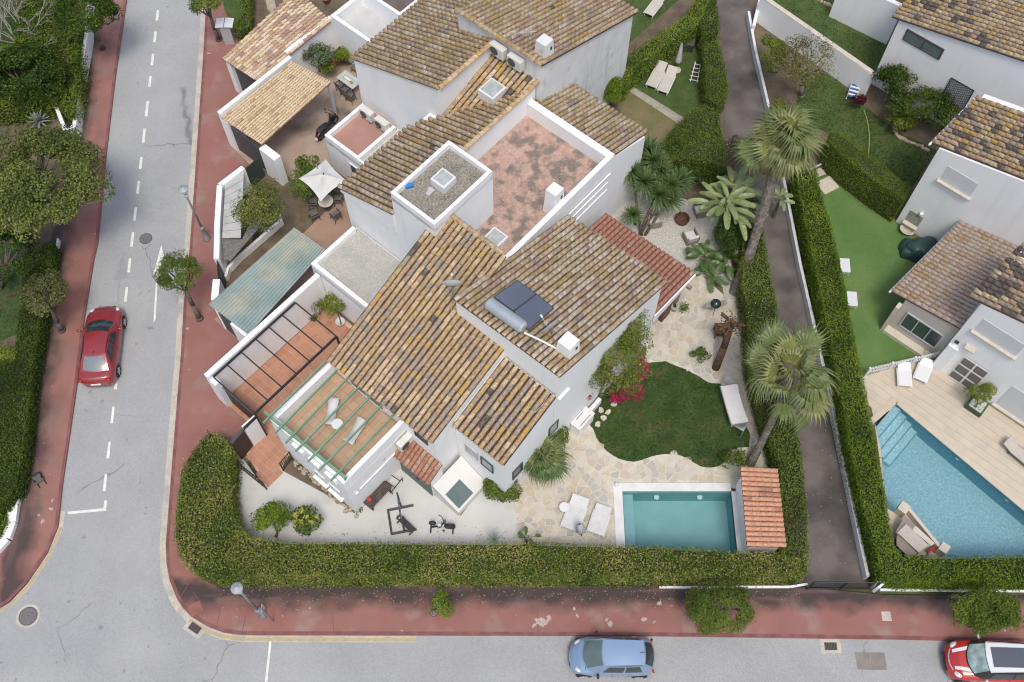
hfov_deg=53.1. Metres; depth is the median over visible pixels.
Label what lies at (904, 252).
covered furniture
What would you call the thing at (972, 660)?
parked car
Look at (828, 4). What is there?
stone edging
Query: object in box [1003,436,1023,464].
sun lounger
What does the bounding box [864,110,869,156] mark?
garden hose
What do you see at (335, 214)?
garden chair
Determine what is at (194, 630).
drain grate
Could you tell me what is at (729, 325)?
pruned tree
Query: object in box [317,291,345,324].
lemon tree
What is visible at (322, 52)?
shrub
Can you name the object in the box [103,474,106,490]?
lane dash
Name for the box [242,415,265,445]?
entrance wall
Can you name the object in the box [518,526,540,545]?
broad leaved plant
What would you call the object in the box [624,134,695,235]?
yucca
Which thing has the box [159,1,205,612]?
gutter
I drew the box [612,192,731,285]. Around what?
gravel court
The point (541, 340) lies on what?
roof pipe
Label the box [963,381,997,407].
lemon tree
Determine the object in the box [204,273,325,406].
driveway wall
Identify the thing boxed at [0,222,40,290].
tree
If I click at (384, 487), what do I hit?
wooden bench
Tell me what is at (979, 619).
tree
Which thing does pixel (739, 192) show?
banana plant
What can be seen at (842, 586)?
gate
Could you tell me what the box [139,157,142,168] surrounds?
lane dash
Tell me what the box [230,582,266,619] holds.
street lamp
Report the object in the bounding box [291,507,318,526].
yellow rosettes
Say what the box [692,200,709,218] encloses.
armchair
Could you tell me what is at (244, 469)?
railing
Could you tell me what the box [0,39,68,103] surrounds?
tree
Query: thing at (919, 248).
covered furniture
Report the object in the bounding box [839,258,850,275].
side table
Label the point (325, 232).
terrace floor
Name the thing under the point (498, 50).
air conditioner
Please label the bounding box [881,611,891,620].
pavement hatch
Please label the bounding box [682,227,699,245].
armchair
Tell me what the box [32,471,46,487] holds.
folding chair
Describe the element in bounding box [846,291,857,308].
side table
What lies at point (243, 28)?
hedge
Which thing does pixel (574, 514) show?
sun lounger
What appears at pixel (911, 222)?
wall fountain
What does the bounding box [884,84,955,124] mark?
shrub
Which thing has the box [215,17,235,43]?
bin shelter
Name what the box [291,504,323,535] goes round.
shrub
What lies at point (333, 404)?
sun lounger
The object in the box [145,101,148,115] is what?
lane dash
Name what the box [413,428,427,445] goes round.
window
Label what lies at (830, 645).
drain grate
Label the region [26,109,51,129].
agave
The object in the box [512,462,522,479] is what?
window
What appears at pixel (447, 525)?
exercise bike
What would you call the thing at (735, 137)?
shrub
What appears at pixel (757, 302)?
hedge
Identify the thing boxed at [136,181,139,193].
lane dash
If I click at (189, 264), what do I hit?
tree
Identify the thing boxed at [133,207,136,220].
lane dash
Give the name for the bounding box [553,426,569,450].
shrub
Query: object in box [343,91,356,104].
garden chair
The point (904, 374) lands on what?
sun lounger
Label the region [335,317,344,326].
plant pot
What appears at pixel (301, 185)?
shrub
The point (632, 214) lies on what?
yucca
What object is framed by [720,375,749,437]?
hammock
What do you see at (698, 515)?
swimming pool
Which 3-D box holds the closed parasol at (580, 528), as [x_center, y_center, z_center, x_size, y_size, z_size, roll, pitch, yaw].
[3.178,8.753,47.444,0.454,1.705,0.446,0,63,0]
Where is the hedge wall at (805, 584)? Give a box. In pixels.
[659,581,1023,592]
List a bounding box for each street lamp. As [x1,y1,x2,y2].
[178,185,210,241]
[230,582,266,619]
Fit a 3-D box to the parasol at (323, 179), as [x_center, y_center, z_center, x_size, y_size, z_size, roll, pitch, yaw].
[-10.160,-8.338,55.740,1.875,2.700,2.101,-38,69,-18]
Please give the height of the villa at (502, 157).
9.105 m
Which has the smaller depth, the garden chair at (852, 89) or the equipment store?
the equipment store
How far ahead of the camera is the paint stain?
46.35 m
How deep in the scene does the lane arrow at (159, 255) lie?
55.02 m
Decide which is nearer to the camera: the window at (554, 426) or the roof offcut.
the roof offcut
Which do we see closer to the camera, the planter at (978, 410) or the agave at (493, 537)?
the agave at (493, 537)
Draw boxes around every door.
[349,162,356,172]
[349,379,384,412]
[400,462,432,495]
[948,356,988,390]
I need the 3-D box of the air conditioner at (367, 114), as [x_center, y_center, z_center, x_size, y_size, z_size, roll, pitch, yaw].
[-7.903,-12.381,55.955,0.850,0.700,0.377,37,69,17]
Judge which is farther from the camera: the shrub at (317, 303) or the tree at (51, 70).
the tree at (51, 70)
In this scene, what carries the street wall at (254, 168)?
on the garden soil at (296, 214)
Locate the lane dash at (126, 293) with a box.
[124,287,127,301]
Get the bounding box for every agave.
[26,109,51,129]
[485,530,503,543]
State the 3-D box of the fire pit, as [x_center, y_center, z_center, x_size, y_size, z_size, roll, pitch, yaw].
[9.337,-6.681,56.261,0.840,0.250,0.840,0,63,0]
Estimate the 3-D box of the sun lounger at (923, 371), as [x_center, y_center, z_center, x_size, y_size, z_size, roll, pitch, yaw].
[20.847,1.506,51.894,0.740,0.470,1.319,26,66,13]
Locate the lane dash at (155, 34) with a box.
[153,31,156,41]
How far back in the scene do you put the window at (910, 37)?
56.37 m
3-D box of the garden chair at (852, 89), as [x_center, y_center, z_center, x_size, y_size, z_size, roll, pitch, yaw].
[20.063,-14.634,60.147,0.580,0.603,0.892,19,64,10]
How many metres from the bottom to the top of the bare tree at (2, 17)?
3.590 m
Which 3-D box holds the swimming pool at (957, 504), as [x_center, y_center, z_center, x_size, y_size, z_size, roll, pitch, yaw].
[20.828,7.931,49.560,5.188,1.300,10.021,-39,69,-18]
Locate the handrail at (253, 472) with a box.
[247,462,261,485]
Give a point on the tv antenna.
(531, 31)
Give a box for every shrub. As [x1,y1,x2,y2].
[0,342,19,364]
[249,499,293,537]
[285,167,313,199]
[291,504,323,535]
[294,154,319,170]
[301,41,335,71]
[308,297,325,314]
[318,59,335,74]
[334,46,349,60]
[482,478,522,502]
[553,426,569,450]
[603,76,627,107]
[657,140,687,164]
[672,161,735,188]
[712,216,744,258]
[723,134,743,161]
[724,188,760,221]
[760,33,786,73]
[764,97,795,117]
[783,509,809,552]
[870,63,917,104]
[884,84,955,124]
[884,109,917,131]
[933,105,961,133]
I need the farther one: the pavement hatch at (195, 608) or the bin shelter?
the bin shelter
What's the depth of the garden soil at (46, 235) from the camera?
57.86 m
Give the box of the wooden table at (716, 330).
[713,323,724,338]
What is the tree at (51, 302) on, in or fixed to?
on the pavement at (22, 553)
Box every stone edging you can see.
[817,0,890,39]
[892,130,929,151]
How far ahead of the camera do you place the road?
47.42 m
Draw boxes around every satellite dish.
[441,273,461,294]
[540,314,559,335]
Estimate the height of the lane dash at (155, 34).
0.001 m
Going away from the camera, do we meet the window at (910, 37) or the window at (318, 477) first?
the window at (318, 477)
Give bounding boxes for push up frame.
[386,475,402,493]
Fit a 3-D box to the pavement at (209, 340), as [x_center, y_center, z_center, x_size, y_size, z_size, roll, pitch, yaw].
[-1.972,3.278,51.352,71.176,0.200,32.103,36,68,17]
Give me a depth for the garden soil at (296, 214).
59.00 m
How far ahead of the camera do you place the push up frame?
49.02 m
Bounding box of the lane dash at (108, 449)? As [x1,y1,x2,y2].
[106,442,110,457]
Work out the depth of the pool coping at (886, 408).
51.09 m
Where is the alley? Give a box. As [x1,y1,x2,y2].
[717,0,871,586]
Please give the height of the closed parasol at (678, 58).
2.400 m
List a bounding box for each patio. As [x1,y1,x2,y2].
[484,272,768,547]
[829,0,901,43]
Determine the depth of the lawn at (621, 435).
50.81 m
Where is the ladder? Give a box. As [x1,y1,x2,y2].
[689,62,700,82]
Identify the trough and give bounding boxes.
[332,59,343,64]
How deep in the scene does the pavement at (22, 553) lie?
52.47 m
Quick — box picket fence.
[864,351,939,375]
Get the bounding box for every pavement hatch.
[188,601,203,616]
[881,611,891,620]
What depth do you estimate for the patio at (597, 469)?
49.84 m
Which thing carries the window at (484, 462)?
in the villa at (431, 377)
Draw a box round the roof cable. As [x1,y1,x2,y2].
[450,308,494,343]
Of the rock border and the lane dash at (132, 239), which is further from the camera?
the lane dash at (132, 239)
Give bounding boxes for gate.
[222,387,253,417]
[230,428,252,458]
[806,581,881,589]
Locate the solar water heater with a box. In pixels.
[485,280,553,332]
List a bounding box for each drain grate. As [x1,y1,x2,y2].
[183,617,206,638]
[820,639,841,652]
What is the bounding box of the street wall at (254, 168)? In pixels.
[211,157,264,300]
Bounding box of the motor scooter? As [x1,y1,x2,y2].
[315,108,337,140]
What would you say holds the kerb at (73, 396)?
on the pavement at (22, 553)
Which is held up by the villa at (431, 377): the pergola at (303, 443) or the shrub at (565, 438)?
the pergola at (303, 443)
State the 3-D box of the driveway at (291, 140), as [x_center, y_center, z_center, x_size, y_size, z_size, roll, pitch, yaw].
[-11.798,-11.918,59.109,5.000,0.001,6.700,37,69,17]
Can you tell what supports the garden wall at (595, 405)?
on the lawn at (621, 435)
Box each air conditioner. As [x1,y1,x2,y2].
[359,105,374,122]
[374,115,389,132]
[396,432,412,451]
[490,40,506,60]
[507,51,524,72]
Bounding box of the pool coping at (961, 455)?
[896,400,1023,510]
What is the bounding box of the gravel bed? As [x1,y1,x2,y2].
[720,275,737,305]
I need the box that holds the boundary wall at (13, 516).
[0,4,94,552]
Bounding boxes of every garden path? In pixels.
[265,0,275,11]
[630,87,683,122]
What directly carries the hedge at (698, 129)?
on the garden soil at (296, 214)
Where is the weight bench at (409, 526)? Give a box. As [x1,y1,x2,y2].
[396,514,414,535]
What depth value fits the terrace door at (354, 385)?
47.32 m
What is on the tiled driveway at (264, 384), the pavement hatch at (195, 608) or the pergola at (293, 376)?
the pergola at (293, 376)
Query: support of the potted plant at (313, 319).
on the tiled driveway at (264, 384)
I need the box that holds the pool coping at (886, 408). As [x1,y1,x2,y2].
[869,399,897,422]
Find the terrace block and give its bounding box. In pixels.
[330,0,416,63]
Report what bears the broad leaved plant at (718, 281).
on the gravel court
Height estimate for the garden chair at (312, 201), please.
0.892 m
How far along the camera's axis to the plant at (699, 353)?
51.92 m
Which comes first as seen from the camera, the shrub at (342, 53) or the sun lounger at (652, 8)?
the shrub at (342, 53)
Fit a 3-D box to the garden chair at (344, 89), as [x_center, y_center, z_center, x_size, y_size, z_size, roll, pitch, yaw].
[-9.798,-14.653,60.034,0.520,0.892,0.542,32,67,15]
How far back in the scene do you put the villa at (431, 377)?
46.15 m
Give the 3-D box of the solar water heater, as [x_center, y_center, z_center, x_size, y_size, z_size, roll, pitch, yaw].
[0.304,-1.555,44.238,2.268,1.219,2.363,36,68,17]
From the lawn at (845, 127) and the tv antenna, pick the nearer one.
the tv antenna
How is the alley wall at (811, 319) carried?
on the alley
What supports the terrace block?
on the garden soil at (296, 214)
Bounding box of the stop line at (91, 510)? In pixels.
[68,500,106,513]
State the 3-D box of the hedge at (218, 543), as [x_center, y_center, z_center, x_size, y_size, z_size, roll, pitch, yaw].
[-1.090,7.783,47.622,28.914,2.373,7.256,0,63,0]
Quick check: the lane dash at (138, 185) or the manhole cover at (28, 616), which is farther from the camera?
the lane dash at (138, 185)
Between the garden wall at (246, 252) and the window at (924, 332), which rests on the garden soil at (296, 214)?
the garden wall at (246, 252)
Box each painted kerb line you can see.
[0,527,61,611]
[188,619,415,641]
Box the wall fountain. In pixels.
[900,210,923,235]
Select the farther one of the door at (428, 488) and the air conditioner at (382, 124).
the air conditioner at (382, 124)
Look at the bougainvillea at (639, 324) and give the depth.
47.23 m
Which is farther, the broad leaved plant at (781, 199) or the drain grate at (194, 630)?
the broad leaved plant at (781, 199)
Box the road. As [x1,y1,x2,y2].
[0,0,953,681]
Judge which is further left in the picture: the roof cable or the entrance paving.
the entrance paving
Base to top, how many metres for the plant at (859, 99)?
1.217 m
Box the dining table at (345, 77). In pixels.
[336,70,358,93]
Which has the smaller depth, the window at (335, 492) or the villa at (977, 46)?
the window at (335, 492)
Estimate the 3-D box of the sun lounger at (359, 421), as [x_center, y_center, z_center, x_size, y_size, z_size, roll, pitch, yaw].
[-7.103,4.123,46.544,0.540,0.518,1.300,26,66,13]
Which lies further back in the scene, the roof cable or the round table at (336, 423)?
the round table at (336, 423)
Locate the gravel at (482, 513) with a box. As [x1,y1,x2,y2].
[238,455,518,544]
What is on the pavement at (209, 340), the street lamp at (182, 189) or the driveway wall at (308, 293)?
the street lamp at (182, 189)
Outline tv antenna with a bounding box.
[515,29,536,41]
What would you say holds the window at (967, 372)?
in the villa at (958, 287)
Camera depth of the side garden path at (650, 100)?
60.09 m
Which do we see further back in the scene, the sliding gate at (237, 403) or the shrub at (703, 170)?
the shrub at (703, 170)
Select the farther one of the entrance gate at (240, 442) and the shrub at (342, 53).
the shrub at (342, 53)
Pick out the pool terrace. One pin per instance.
(938, 401)
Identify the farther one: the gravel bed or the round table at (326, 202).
the round table at (326, 202)
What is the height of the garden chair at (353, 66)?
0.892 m
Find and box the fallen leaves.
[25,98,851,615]
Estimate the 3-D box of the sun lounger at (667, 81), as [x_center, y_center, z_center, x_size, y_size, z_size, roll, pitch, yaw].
[9.209,-15.405,60.576,0.700,0.618,1.886,21,65,11]
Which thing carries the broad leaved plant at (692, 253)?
on the gravel court
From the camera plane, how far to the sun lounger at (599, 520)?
48.21 m
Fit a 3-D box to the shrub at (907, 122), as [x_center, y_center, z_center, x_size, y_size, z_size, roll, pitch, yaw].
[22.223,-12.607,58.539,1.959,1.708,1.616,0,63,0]
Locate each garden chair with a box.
[306,195,317,208]
[306,208,320,222]
[329,208,342,223]
[333,80,345,94]
[333,193,343,206]
[338,84,350,99]
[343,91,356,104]
[349,61,356,74]
[846,83,859,98]
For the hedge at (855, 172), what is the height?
2.522 m
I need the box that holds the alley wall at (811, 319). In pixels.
[746,11,869,578]
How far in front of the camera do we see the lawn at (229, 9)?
63.65 m
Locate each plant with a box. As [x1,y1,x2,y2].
[308,312,319,321]
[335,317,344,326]
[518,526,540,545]
[671,302,679,311]
[679,301,688,312]
[685,239,727,275]
[688,178,755,240]
[689,346,711,362]
[694,258,737,292]
[703,237,739,279]
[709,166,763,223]
[719,447,750,468]
[771,184,794,218]
[851,94,866,107]
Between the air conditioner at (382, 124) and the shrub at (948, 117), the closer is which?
the air conditioner at (382, 124)
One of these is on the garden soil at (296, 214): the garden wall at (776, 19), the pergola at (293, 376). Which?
the garden wall at (776, 19)
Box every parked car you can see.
[77,306,126,386]
[569,630,654,678]
[942,633,1023,681]
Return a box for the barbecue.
[704,299,726,314]
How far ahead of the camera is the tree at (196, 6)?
58.82 m
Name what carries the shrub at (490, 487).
on the patio at (597, 469)
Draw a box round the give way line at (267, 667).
[265,637,271,681]
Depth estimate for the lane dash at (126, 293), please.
54.35 m
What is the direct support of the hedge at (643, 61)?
on the garden soil at (296, 214)
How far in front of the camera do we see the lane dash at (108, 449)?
50.28 m
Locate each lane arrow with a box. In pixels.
[114,253,127,301]
[153,246,163,321]
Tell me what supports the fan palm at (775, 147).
on the gravel bed
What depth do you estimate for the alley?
53.66 m
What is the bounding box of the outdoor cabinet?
[570,406,594,436]
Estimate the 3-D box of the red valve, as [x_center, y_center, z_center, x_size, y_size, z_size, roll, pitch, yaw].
[19.514,9.720,47.498,0.472,0.234,0.304,-29,66,-14]
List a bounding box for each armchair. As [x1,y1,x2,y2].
[647,212,662,229]
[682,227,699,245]
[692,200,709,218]
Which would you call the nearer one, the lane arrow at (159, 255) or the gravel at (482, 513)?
the gravel at (482, 513)
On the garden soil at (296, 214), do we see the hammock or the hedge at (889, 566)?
the hedge at (889, 566)
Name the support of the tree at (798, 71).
on the lawn at (845, 127)
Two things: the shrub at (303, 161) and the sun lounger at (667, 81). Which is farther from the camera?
the sun lounger at (667, 81)
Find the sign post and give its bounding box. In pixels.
[260,604,273,621]
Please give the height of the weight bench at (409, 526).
0.465 m
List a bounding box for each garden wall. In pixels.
[224,218,283,280]
[589,397,601,411]
[751,0,874,94]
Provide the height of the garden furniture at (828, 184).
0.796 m
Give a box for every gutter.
[11,511,64,604]
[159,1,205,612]
[179,609,415,641]
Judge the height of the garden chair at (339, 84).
0.892 m
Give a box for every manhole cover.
[16,604,39,627]
[139,233,151,243]
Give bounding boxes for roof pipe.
[524,332,555,348]
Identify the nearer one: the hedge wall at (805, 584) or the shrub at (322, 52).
the hedge wall at (805, 584)
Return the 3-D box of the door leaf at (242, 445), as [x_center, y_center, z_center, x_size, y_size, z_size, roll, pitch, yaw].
[-12.965,4.968,49.164,0.080,2.070,0.845,30,66,14]
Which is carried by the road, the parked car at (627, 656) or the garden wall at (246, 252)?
the parked car at (627, 656)
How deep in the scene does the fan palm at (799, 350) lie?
45.38 m
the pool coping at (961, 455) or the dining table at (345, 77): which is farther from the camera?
the dining table at (345, 77)
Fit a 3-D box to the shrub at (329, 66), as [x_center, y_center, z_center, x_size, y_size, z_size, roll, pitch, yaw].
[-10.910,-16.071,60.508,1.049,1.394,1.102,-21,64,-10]
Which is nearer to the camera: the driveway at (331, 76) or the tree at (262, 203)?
the tree at (262, 203)
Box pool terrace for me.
[861,359,1023,558]
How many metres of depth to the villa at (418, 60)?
52.69 m
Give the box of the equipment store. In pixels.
[894,501,950,557]
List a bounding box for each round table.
[318,195,332,211]
[331,419,342,428]
[559,502,568,511]
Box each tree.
[0,0,57,63]
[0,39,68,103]
[0,118,115,259]
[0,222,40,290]
[14,268,69,333]
[50,0,123,50]
[152,248,205,321]
[187,0,222,41]
[229,177,286,240]
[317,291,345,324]
[428,587,455,617]
[683,577,757,635]
[712,309,745,370]
[764,27,838,98]
[946,583,1023,637]
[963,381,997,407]
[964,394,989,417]
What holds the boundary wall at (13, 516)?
on the pavement at (22, 553)
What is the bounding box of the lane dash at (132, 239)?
[130,232,133,246]
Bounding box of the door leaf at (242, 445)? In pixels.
[231,432,252,458]
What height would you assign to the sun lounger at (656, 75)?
0.618 m
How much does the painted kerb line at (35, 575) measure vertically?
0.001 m
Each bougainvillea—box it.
[586,308,653,399]
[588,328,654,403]
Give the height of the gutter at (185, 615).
0.001 m
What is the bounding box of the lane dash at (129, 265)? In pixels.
[127,258,130,271]
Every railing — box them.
[237,462,267,489]
[279,452,292,470]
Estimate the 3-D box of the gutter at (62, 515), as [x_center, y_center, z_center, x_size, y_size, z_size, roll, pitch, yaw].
[-21.918,10.130,47.819,0.675,0.001,4.689,16,64,8]
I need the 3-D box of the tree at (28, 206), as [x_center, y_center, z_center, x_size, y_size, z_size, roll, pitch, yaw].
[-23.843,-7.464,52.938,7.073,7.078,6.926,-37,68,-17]
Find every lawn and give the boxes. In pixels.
[0,0,19,47]
[0,243,18,340]
[222,0,241,24]
[590,362,749,467]
[615,91,677,142]
[625,0,677,42]
[635,41,700,120]
[773,0,887,70]
[797,68,936,190]
[818,150,917,375]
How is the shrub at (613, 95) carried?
on the garden soil at (296, 214)
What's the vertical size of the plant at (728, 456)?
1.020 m
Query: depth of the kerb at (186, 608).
46.13 m
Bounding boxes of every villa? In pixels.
[270,213,695,515]
[325,55,647,260]
[350,0,637,130]
[871,0,1023,125]
[880,94,1023,426]
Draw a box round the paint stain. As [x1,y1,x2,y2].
[534,617,547,626]
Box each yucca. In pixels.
[620,204,645,225]
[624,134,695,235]
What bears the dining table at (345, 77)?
on the driveway at (331, 76)
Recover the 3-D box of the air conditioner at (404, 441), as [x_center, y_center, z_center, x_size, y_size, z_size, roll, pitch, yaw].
[-4.914,4.643,47.130,0.377,0.700,0.850,37,69,17]
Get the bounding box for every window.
[313,469,328,488]
[328,482,343,502]
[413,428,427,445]
[465,443,477,460]
[480,456,493,473]
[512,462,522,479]
[548,419,558,435]
[899,312,943,348]
[902,29,944,59]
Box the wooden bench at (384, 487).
[363,480,391,510]
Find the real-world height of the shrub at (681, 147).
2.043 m
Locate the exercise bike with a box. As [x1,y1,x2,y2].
[429,515,455,533]
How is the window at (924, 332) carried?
in the villa at (958, 287)
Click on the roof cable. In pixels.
(465, 333)
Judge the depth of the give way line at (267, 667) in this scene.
45.66 m
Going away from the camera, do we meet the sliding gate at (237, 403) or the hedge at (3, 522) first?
the hedge at (3, 522)
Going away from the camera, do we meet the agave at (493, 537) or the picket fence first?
the agave at (493, 537)
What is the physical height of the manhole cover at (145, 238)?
0.014 m
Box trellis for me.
[942,77,974,113]
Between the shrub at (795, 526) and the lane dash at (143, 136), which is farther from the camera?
the lane dash at (143, 136)
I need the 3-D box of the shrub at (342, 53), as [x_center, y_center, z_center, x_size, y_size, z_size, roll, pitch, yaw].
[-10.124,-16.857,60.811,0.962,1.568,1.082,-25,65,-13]
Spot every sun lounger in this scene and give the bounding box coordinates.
[325,398,339,424]
[343,416,365,444]
[560,493,589,533]
[586,503,611,536]
[643,0,663,18]
[646,60,667,90]
[657,65,677,95]
[896,362,912,387]
[912,358,933,383]
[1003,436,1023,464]
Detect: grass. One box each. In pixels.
[618,90,675,138]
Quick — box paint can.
[406,182,413,188]
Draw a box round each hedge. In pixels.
[0,0,90,128]
[0,240,63,514]
[0,513,10,538]
[173,429,808,589]
[232,0,254,40]
[621,0,710,99]
[661,103,727,183]
[694,0,721,54]
[698,39,728,116]
[735,219,809,564]
[787,166,1023,592]
[818,129,910,221]
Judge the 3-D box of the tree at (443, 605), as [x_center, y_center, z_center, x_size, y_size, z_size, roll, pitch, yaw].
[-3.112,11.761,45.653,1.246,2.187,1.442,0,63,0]
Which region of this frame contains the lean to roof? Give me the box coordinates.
[222,172,264,260]
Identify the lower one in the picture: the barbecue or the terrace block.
the barbecue
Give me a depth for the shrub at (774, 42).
59.10 m
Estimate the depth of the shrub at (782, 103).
57.59 m
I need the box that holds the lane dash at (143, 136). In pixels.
[142,129,145,142]
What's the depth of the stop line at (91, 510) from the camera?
48.87 m
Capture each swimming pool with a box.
[613,483,742,553]
[875,405,1023,558]
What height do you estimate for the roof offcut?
0.070 m
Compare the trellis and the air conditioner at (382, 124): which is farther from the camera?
the trellis
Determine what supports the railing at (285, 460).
on the garden soil at (296, 214)
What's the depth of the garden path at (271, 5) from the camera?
63.77 m
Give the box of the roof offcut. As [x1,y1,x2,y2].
[425,187,434,195]
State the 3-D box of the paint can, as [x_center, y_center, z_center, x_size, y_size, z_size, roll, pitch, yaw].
[-4.689,-7.100,46.820,0.340,0.160,0.200,-15,64,-8]
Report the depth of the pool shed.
46.74 m
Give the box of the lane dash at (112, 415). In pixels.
[110,407,114,422]
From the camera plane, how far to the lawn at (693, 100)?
60.66 m
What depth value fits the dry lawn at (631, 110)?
59.72 m
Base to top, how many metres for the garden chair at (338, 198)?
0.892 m
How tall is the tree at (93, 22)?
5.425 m
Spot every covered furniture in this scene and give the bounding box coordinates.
[898,238,911,259]
[905,236,937,262]
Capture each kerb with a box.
[0,0,125,606]
[166,8,1023,640]
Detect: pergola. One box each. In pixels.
[213,302,339,435]
[262,360,393,480]
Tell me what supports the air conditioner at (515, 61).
attached to the villa at (418, 60)
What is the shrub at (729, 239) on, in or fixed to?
on the gravel court
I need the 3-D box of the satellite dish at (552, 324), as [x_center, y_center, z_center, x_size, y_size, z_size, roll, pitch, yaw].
[1.610,-0.648,43.480,0.889,1.393,0.892,1,63,1]
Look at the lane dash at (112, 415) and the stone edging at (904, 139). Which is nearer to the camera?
the lane dash at (112, 415)
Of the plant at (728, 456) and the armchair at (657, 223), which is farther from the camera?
the armchair at (657, 223)
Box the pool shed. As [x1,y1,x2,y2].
[736,466,786,554]
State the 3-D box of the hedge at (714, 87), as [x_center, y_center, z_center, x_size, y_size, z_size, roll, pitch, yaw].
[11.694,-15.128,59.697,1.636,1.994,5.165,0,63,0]
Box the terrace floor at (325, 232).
[215,194,351,337]
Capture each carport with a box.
[209,227,324,341]
[217,16,337,185]
[222,0,330,92]
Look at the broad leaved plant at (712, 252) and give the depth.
54.33 m
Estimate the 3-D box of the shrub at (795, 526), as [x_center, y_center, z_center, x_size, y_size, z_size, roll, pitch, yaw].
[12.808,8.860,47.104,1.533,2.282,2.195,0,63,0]
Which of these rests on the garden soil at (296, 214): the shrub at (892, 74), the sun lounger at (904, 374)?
the shrub at (892, 74)
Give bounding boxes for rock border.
[293,460,362,517]
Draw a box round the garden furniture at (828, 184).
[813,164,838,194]
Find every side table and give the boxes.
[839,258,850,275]
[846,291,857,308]
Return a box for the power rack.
[387,492,416,534]
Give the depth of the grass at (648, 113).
59.77 m
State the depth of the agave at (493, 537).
47.00 m
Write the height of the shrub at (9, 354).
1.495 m
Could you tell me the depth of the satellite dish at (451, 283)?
44.16 m
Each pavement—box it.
[0,0,126,607]
[169,0,1023,640]
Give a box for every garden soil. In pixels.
[0,4,83,516]
[226,0,943,587]
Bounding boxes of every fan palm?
[522,431,575,487]
[727,100,829,295]
[739,312,842,466]
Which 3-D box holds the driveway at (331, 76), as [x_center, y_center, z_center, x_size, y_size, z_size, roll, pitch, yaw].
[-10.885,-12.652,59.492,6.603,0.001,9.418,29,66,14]
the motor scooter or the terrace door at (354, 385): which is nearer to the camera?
the terrace door at (354, 385)
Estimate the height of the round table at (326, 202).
0.723 m
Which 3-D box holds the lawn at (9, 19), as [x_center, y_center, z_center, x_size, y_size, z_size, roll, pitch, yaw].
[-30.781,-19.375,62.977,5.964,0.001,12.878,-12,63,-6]
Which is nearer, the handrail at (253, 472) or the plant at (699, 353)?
the handrail at (253, 472)
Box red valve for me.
[926,546,935,552]
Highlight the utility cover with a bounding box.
[855,653,886,669]
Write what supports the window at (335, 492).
in the villa at (431, 377)
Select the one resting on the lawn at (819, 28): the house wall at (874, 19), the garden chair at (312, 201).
the house wall at (874, 19)
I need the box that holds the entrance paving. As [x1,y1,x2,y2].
[246,429,288,486]
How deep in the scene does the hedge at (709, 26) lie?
61.11 m
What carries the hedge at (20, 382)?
on the garden soil at (46, 235)
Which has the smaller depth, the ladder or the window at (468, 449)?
the window at (468, 449)
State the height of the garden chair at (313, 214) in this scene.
0.892 m
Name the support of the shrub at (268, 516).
on the gravel at (482, 513)
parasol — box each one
[299,159,344,201]
[576,523,584,535]
[675,41,682,73]
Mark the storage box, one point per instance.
(690, 46)
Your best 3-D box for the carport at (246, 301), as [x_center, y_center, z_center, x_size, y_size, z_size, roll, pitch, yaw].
[-12.136,-2.518,52.833,2.835,2.505,6.079,37,68,17]
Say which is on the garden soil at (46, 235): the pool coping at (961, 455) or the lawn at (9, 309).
the lawn at (9, 309)
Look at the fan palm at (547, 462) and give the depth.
47.83 m
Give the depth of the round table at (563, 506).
48.36 m
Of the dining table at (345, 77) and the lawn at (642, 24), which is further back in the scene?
the lawn at (642, 24)
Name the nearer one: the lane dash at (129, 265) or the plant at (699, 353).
the plant at (699, 353)
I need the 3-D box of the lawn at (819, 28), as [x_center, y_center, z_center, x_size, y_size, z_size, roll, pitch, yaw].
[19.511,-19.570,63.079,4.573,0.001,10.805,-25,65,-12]
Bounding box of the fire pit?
[675,212,689,225]
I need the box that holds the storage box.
[683,39,695,52]
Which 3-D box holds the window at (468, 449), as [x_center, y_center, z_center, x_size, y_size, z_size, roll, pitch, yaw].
[-1.858,5.082,46.841,0.750,0.950,0.060,37,69,18]
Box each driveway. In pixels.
[230,309,351,456]
[235,65,361,170]
[247,87,356,179]

